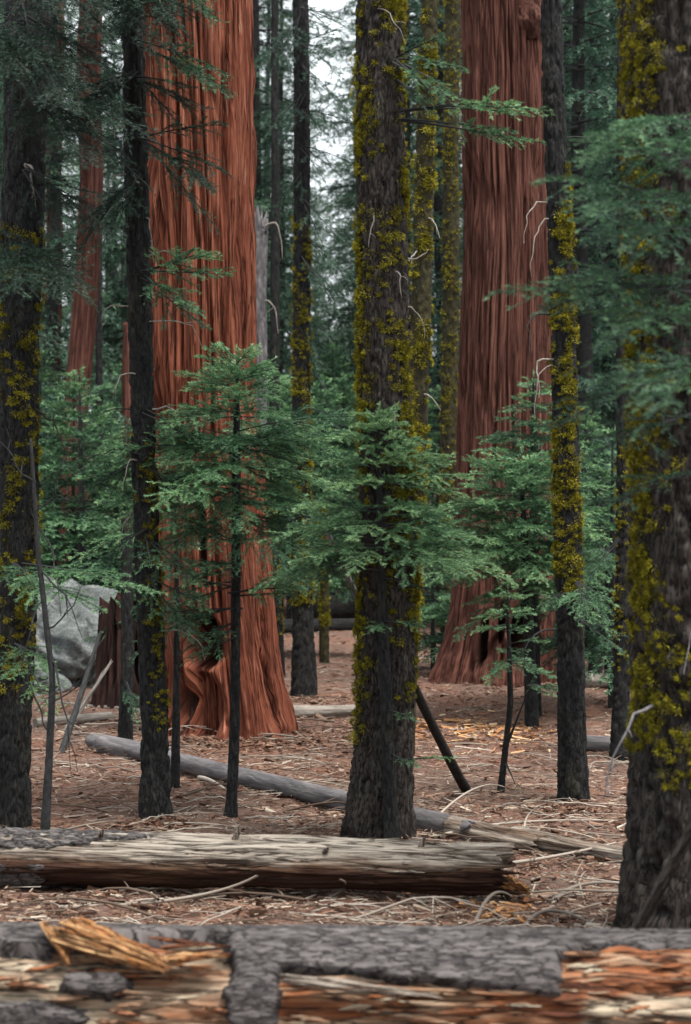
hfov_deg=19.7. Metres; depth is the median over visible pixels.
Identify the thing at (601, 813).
fallen twig
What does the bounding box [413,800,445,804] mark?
fallen twig
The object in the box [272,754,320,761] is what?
fallen twig
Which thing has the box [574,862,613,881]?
fallen twig
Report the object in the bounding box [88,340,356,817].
young fir
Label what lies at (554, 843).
fallen log
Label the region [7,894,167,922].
fallen twig
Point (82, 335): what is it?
sequoia tree
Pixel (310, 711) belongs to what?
fallen log
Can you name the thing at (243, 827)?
fallen twig
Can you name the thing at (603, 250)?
background fir
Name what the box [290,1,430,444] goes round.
background fir
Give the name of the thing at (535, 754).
fallen twig
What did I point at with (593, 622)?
background sapling
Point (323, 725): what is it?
fallen twig
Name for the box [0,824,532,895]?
fallen log
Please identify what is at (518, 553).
young fir
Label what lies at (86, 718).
fallen log
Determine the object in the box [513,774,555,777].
fallen twig
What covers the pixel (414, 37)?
background fir
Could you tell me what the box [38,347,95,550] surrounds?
background sapling
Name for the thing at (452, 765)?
leaning pole
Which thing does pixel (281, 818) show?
fallen twig
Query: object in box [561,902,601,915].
fallen twig
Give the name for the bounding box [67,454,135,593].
background sapling
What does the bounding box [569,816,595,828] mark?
fallen twig
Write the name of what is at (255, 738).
fallen twig
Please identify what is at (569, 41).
background fir
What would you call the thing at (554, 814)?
fallen twig
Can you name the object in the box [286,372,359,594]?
background sapling
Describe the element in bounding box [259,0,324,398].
background fir
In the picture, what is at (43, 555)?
background sapling
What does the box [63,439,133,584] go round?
background sapling
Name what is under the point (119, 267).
background fir
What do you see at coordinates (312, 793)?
fallen log
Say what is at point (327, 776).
fallen twig
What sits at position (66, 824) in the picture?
bark litter
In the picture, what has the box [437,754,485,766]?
fallen twig
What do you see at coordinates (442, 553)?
young fir
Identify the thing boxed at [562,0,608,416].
background fir
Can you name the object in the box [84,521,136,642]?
background sapling
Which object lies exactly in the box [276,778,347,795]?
fallen twig
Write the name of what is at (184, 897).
fallen branch
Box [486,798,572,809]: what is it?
fallen twig
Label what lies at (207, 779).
fallen branch
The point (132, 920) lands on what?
fallen twig
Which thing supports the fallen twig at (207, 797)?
on the forest floor
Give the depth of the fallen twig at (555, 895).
12.30 m
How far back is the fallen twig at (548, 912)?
11.79 m
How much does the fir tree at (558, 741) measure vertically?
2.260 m
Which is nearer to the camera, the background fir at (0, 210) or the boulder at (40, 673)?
the boulder at (40, 673)
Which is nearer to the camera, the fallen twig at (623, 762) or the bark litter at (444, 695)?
the fallen twig at (623, 762)
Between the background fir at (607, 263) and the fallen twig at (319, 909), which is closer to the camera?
the fallen twig at (319, 909)
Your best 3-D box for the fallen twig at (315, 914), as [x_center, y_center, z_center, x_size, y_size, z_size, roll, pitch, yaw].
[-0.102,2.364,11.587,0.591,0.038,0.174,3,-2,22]
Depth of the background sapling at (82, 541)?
31.32 m
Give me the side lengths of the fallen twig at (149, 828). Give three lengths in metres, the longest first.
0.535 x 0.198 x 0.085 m
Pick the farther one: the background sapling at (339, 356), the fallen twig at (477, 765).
the background sapling at (339, 356)
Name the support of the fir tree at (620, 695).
on the forest floor
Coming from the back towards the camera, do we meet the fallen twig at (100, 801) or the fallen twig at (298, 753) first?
the fallen twig at (298, 753)
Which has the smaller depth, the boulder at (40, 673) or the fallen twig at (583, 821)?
the fallen twig at (583, 821)
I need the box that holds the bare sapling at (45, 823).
[0,419,104,829]
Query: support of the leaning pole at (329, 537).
on the forest floor
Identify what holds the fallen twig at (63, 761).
on the forest floor
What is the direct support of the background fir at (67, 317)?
on the forest floor
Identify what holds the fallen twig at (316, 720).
on the forest floor
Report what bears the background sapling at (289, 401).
on the forest floor
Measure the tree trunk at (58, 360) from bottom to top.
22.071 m
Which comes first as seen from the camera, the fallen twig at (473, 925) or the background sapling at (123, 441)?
the fallen twig at (473, 925)
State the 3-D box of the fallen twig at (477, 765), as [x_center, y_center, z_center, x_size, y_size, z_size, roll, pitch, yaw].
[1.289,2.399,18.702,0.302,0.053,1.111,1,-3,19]
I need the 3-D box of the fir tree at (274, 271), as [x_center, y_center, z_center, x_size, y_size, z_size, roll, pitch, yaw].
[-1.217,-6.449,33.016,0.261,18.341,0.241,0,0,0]
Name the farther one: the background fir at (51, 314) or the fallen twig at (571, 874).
the background fir at (51, 314)
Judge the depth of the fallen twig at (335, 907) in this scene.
11.73 m
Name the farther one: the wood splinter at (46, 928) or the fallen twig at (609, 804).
the fallen twig at (609, 804)
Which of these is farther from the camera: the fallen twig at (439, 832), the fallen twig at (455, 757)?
the fallen twig at (455, 757)
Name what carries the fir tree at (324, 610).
on the forest floor
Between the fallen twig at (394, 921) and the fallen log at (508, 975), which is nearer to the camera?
the fallen log at (508, 975)
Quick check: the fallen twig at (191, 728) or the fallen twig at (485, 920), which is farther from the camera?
the fallen twig at (191, 728)
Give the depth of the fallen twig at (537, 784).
16.94 m
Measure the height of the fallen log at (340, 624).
0.316 m
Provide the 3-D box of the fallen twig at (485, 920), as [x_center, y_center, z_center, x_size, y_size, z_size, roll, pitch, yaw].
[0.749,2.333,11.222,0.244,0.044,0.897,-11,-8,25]
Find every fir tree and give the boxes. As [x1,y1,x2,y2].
[0,0,168,827]
[61,0,237,819]
[95,61,103,548]
[118,515,139,739]
[255,0,357,696]
[263,454,285,676]
[269,0,279,546]
[317,506,330,664]
[334,402,341,589]
[340,0,555,838]
[409,0,442,761]
[437,0,461,641]
[483,0,690,928]
[520,0,628,803]
[556,649,559,768]
[583,27,630,760]
[587,0,598,463]
[588,471,604,672]
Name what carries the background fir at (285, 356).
on the forest floor
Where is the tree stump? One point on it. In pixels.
(106, 691)
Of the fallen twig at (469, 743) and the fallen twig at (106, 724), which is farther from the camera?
the fallen twig at (106, 724)
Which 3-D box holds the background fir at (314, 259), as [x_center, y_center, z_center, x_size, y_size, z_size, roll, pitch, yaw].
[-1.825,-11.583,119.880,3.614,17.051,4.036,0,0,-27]
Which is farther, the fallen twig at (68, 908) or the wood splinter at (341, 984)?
the fallen twig at (68, 908)
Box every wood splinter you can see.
[39,921,70,966]
[50,916,172,972]
[160,952,227,963]
[279,974,444,998]
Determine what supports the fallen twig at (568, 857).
on the forest floor
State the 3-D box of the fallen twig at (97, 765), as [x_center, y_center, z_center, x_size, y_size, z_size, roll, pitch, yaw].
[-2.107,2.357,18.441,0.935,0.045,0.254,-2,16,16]
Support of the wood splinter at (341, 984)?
on the fallen log at (508, 975)
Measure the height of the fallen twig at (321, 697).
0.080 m
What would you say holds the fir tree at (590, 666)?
on the forest floor
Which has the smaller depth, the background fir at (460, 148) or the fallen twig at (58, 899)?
the fallen twig at (58, 899)
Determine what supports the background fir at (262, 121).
on the forest floor
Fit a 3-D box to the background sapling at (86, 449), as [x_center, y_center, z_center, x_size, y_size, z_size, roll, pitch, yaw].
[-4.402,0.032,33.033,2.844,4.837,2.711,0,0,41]
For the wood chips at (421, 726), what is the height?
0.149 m
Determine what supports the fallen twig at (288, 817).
on the forest floor
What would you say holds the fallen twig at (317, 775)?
on the forest floor
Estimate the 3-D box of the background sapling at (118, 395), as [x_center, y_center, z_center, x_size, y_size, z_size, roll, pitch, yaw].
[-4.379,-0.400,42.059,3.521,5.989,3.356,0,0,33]
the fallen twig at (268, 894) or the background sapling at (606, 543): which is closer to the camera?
the fallen twig at (268, 894)
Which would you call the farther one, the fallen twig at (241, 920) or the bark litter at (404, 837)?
the bark litter at (404, 837)
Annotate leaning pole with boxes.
[58,630,100,753]
[63,659,112,730]
[79,667,105,713]
[326,531,356,595]
[415,685,470,792]
[630,820,690,928]
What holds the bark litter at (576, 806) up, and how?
on the forest floor
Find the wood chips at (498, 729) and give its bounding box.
[417,704,556,755]
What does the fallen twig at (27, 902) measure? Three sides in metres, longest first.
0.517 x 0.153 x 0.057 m
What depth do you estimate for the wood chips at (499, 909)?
11.89 m
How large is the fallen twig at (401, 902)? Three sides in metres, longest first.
0.891 x 0.173 x 0.119 m
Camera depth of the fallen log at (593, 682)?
26.19 m
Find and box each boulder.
[33,662,71,695]
[34,575,117,687]
[77,667,95,684]
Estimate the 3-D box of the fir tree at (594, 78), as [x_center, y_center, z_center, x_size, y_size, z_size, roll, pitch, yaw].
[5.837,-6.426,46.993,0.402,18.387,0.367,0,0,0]
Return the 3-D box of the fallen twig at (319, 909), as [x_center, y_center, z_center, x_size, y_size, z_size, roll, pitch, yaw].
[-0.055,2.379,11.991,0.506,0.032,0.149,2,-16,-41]
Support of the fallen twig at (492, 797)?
on the forest floor
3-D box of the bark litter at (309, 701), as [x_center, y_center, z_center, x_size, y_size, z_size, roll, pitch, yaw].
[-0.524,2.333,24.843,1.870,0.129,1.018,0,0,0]
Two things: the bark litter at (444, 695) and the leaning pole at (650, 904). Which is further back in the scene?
the bark litter at (444, 695)
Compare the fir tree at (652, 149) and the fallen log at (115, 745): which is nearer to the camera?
the fir tree at (652, 149)
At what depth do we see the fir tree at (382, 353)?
14.03 m
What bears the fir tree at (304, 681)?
on the forest floor
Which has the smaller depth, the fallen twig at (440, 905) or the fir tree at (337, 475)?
the fallen twig at (440, 905)
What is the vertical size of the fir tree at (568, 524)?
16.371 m
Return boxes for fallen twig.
[0,902,51,907]
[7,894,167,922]
[32,803,112,812]
[48,895,99,911]
[50,821,107,829]
[50,892,79,917]
[53,751,79,764]
[62,915,170,922]
[63,881,159,900]
[69,800,134,804]
[73,732,101,734]
[81,762,140,771]
[84,722,140,730]
[91,915,129,919]
[114,918,141,923]
[117,824,181,831]
[119,887,195,893]
[122,898,164,904]
[124,889,167,895]
[141,814,181,820]
[162,889,304,907]
[164,820,245,830]
[167,824,233,831]
[168,725,216,731]
[183,777,226,796]
[185,796,225,802]
[189,906,244,924]
[200,748,242,757]
[203,916,280,925]
[217,755,310,760]
[226,827,260,832]
[237,915,312,923]
[238,798,280,807]
[243,735,299,740]
[245,814,294,825]
[257,733,297,737]
[259,767,314,774]
[260,891,300,898]
[268,813,315,820]
[268,900,346,917]
[272,753,321,756]
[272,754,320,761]
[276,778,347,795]
[283,795,344,812]
[284,771,346,782]
[288,912,376,923]
[292,747,341,757]
[293,694,345,700]
[296,718,333,722]
[297,806,344,823]
[299,776,349,780]
[300,724,342,727]
[305,759,343,766]
[309,746,352,749]
[311,903,368,911]
[324,903,395,913]
[325,903,439,924]
[325,917,368,924]
[353,896,505,919]
[357,916,393,923]
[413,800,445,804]
[413,902,469,911]
[416,757,469,760]
[419,830,495,840]
[424,786,457,794]
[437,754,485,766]
[447,743,487,745]
[452,921,486,925]
[463,763,499,771]
[464,918,504,925]
[469,796,519,799]
[476,801,545,815]
[483,903,524,910]
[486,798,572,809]
[487,922,554,927]
[510,740,557,746]
[510,750,556,760]
[512,911,585,914]
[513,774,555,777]
[513,784,556,788]
[519,818,593,838]
[523,845,550,873]
[524,812,580,817]
[528,889,618,896]
[543,800,607,807]
[543,872,598,877]
[545,891,571,901]
[550,855,585,860]
[553,892,592,895]
[558,847,584,863]
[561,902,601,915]
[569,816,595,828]
[572,812,621,817]
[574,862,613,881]
[587,750,625,758]
[587,755,626,766]
[589,760,628,768]
[589,803,626,805]
[601,912,611,927]
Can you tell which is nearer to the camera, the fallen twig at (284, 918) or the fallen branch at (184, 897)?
the fallen twig at (284, 918)
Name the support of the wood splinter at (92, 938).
on the fallen log at (508, 975)
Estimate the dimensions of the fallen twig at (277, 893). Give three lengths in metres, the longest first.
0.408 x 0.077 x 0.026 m
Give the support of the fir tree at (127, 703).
on the forest floor
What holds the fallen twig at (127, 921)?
on the forest floor
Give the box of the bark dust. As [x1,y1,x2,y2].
[74,725,469,761]
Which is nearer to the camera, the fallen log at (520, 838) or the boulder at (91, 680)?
the fallen log at (520, 838)
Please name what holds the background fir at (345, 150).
on the forest floor
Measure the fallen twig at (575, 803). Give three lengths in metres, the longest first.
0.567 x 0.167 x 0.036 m
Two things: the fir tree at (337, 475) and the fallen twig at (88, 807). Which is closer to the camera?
the fallen twig at (88, 807)
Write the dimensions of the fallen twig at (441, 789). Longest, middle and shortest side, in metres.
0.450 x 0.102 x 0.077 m
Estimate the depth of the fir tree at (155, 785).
15.31 m
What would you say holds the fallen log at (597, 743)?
on the forest floor
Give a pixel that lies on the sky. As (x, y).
(334, 5)
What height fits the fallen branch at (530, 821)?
0.055 m
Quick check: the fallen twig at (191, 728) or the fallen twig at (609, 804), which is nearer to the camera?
the fallen twig at (609, 804)
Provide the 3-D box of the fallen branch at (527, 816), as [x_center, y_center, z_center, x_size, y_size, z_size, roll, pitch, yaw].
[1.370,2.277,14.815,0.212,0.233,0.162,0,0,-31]
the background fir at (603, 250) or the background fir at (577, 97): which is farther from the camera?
the background fir at (603, 250)
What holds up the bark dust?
on the forest floor
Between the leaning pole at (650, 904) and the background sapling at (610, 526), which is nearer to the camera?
the leaning pole at (650, 904)
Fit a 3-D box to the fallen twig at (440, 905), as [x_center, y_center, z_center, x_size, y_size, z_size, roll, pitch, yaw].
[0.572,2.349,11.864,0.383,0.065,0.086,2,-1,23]
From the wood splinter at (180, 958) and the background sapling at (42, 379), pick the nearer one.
the wood splinter at (180, 958)
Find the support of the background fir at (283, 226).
on the forest floor
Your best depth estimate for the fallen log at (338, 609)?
43.48 m
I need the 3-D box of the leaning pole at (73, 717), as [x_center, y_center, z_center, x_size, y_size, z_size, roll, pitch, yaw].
[-2.699,1.840,20.319,0.070,1.187,1.499,0,0,9]
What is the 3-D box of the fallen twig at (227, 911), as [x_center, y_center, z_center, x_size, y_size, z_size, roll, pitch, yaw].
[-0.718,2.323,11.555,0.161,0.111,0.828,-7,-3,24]
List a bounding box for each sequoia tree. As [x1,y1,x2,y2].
[0,0,126,582]
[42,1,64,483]
[119,322,131,532]
[144,0,298,739]
[428,0,556,687]
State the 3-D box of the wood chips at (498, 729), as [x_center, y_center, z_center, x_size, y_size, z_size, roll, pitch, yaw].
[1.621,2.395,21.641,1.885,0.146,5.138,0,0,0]
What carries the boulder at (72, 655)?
on the forest floor
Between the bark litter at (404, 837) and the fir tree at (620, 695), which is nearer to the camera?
the bark litter at (404, 837)
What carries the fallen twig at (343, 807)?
on the forest floor
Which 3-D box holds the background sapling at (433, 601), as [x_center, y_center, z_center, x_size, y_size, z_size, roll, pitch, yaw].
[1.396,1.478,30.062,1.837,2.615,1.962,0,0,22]
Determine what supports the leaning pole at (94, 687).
on the forest floor
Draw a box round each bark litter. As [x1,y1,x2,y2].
[0,817,89,829]
[91,814,227,832]
[291,693,352,704]
[338,834,437,840]
[424,684,605,702]
[521,799,625,816]
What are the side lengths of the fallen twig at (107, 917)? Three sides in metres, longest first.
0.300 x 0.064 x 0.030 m
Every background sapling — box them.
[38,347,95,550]
[38,365,133,589]
[38,369,132,585]
[39,494,65,576]
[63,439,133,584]
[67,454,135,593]
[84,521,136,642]
[86,419,133,582]
[88,355,132,535]
[267,375,343,613]
[267,379,341,618]
[275,374,359,645]
[283,343,358,594]
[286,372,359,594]
[418,532,451,670]
[418,569,451,662]
[422,384,440,626]
[506,428,631,708]
[554,479,615,672]
[554,526,606,661]
[577,405,615,658]
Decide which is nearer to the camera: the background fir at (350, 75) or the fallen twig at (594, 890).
the fallen twig at (594, 890)
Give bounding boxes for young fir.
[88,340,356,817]
[127,496,214,787]
[249,400,518,838]
[421,445,615,728]
[470,369,602,717]
[470,577,557,792]
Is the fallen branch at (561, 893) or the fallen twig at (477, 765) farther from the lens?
the fallen twig at (477, 765)
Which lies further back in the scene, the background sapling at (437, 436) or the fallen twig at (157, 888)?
the background sapling at (437, 436)
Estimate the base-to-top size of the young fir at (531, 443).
4.467 m
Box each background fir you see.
[0,0,123,457]
[0,0,125,564]
[0,0,130,515]
[0,1,113,491]
[0,5,69,344]
[0,12,64,491]
[41,4,269,451]
[61,3,123,453]
[62,0,127,487]
[253,0,357,496]
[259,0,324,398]
[259,0,334,368]
[259,0,349,485]
[259,4,293,379]
[263,5,348,407]
[279,0,462,466]
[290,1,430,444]
[309,0,357,446]
[310,182,332,446]
[313,0,462,592]
[314,15,413,407]
[343,0,461,489]
[344,0,462,589]
[410,18,461,455]
[411,28,462,436]
[429,0,617,638]
[457,8,563,382]
[462,0,610,415]
[555,0,617,625]
[561,0,610,439]
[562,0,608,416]
[562,0,631,547]
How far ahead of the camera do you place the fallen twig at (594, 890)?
12.30 m
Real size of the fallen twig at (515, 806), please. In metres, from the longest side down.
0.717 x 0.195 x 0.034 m
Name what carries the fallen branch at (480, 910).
on the forest floor
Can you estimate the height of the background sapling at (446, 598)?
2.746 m
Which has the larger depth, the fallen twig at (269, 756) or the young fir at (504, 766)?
the fallen twig at (269, 756)
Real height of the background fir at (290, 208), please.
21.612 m
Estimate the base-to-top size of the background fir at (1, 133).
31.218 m
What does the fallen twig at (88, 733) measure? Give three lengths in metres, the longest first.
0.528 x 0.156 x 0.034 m
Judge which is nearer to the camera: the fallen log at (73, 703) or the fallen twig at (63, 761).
the fallen twig at (63, 761)
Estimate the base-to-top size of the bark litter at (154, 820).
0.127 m
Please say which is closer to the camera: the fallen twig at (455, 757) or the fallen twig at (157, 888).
the fallen twig at (157, 888)
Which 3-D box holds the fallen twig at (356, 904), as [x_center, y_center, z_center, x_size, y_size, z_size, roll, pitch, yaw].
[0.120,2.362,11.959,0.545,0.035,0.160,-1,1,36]
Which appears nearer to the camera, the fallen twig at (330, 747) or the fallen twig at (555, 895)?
the fallen twig at (555, 895)
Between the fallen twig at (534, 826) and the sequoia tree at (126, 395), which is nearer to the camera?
the fallen twig at (534, 826)
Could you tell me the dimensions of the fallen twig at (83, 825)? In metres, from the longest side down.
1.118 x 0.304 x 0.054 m
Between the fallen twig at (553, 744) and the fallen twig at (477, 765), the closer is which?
the fallen twig at (477, 765)
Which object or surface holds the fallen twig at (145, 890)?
on the forest floor
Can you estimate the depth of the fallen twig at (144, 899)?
12.09 m
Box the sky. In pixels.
[45,0,608,418]
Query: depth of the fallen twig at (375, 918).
11.53 m
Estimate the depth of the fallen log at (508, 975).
8.11 m
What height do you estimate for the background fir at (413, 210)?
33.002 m
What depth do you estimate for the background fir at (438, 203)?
51.92 m
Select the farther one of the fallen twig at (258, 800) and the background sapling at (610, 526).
the background sapling at (610, 526)
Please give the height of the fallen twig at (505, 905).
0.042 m
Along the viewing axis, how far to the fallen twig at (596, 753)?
19.56 m
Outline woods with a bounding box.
[41,19,462,448]
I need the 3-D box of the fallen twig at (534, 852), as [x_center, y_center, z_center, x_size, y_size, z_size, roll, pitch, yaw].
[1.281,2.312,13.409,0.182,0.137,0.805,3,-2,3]
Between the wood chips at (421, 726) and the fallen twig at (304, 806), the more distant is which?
the wood chips at (421, 726)
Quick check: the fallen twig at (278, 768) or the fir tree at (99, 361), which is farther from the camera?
the fir tree at (99, 361)
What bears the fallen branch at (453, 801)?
on the forest floor
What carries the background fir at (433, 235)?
on the forest floor
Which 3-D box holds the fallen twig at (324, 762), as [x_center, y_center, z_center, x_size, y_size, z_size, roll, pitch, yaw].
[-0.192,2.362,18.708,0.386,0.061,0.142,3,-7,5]
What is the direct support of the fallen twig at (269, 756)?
on the forest floor
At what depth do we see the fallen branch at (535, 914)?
11.49 m
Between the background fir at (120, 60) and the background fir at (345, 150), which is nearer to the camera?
the background fir at (120, 60)
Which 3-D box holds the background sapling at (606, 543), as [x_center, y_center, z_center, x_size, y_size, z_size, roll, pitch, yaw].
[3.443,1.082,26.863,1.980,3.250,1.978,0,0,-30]
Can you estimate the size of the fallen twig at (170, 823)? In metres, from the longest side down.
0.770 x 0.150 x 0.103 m
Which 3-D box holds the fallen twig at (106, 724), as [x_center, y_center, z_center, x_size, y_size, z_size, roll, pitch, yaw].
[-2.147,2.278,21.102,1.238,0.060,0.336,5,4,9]
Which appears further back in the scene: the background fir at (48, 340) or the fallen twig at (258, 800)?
the background fir at (48, 340)
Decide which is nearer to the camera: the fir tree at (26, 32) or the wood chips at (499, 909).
the wood chips at (499, 909)
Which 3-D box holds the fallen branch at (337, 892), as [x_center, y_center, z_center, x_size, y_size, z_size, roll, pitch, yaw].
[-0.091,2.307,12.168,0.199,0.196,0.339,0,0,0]
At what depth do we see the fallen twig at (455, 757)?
19.04 m
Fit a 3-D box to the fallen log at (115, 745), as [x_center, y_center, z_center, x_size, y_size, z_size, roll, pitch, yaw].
[-1.989,2.308,19.267,1.146,0.228,0.201,0,0,44]
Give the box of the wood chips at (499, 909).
[450,895,576,922]
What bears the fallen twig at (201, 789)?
on the forest floor
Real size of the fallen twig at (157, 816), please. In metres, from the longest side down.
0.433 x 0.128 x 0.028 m
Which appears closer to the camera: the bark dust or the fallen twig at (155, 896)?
the fallen twig at (155, 896)
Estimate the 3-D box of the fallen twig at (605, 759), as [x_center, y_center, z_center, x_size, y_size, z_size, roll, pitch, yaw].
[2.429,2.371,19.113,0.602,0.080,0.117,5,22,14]
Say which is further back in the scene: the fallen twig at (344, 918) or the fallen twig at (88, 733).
the fallen twig at (88, 733)
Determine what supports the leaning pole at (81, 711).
on the forest floor
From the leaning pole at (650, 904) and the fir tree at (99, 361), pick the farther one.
the fir tree at (99, 361)
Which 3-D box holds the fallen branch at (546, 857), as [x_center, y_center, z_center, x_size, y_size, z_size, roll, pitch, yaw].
[1.355,2.333,13.494,1.133,0.115,0.099,0,0,-21]
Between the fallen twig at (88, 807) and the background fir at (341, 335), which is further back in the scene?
the background fir at (341, 335)
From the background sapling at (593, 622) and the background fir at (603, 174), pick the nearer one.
the background sapling at (593, 622)
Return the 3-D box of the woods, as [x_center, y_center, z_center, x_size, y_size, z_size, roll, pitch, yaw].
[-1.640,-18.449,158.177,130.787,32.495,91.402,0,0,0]
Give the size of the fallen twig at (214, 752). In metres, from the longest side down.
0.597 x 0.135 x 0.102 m
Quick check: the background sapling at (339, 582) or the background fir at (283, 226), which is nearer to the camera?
the background sapling at (339, 582)
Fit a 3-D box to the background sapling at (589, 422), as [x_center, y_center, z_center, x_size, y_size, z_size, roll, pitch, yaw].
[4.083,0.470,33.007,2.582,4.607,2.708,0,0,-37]
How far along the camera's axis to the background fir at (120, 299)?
51.87 m
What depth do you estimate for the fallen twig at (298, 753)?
19.28 m
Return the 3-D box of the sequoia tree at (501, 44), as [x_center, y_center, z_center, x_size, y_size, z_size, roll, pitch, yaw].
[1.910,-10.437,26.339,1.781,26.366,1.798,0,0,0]
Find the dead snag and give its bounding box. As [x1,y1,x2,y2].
[255,205,282,430]
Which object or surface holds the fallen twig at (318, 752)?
on the forest floor
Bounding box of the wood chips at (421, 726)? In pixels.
[344,718,485,746]
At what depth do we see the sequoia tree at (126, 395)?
39.94 m
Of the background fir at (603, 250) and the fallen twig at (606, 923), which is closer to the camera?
the fallen twig at (606, 923)
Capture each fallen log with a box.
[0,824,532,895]
[0,922,690,1023]
[33,712,118,727]
[39,699,139,711]
[85,734,474,839]
[94,734,180,758]
[283,618,356,633]
[293,704,355,718]
[312,592,436,618]
[442,815,546,853]
[511,826,622,862]
[585,673,607,687]
[587,735,610,751]
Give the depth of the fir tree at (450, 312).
30.89 m
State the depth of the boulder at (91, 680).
27.47 m
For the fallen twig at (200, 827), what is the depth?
14.90 m
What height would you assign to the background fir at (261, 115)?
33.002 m
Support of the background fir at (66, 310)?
on the forest floor
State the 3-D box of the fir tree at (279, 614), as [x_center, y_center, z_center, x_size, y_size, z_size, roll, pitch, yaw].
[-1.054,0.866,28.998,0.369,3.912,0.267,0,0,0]
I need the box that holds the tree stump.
[90,592,165,708]
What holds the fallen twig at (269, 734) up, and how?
on the forest floor
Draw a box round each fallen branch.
[58,874,257,909]
[196,775,225,789]
[327,878,346,896]
[437,819,617,837]
[441,784,504,811]
[474,891,512,923]
[512,842,615,863]
[523,803,546,827]
[523,909,591,926]
[554,881,618,902]
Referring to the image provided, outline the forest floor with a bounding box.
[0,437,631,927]
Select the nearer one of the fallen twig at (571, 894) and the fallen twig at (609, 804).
the fallen twig at (571, 894)
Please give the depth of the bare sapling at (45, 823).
13.18 m
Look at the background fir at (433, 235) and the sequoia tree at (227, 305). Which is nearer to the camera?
the sequoia tree at (227, 305)
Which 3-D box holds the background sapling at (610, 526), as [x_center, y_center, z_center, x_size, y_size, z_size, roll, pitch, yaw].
[3.358,0.898,23.933,2.943,3.923,2.755,0,0,-3]
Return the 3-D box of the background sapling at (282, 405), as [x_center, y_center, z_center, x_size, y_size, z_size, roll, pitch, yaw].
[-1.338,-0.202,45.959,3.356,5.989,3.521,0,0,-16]
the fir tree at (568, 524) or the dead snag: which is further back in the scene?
the dead snag
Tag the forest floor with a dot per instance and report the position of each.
(442, 711)
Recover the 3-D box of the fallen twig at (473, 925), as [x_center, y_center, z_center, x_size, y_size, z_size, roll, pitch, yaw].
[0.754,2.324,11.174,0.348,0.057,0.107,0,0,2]
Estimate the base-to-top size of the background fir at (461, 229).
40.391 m
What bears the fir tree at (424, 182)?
on the forest floor
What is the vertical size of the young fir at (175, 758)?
2.907 m
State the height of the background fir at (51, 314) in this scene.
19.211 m

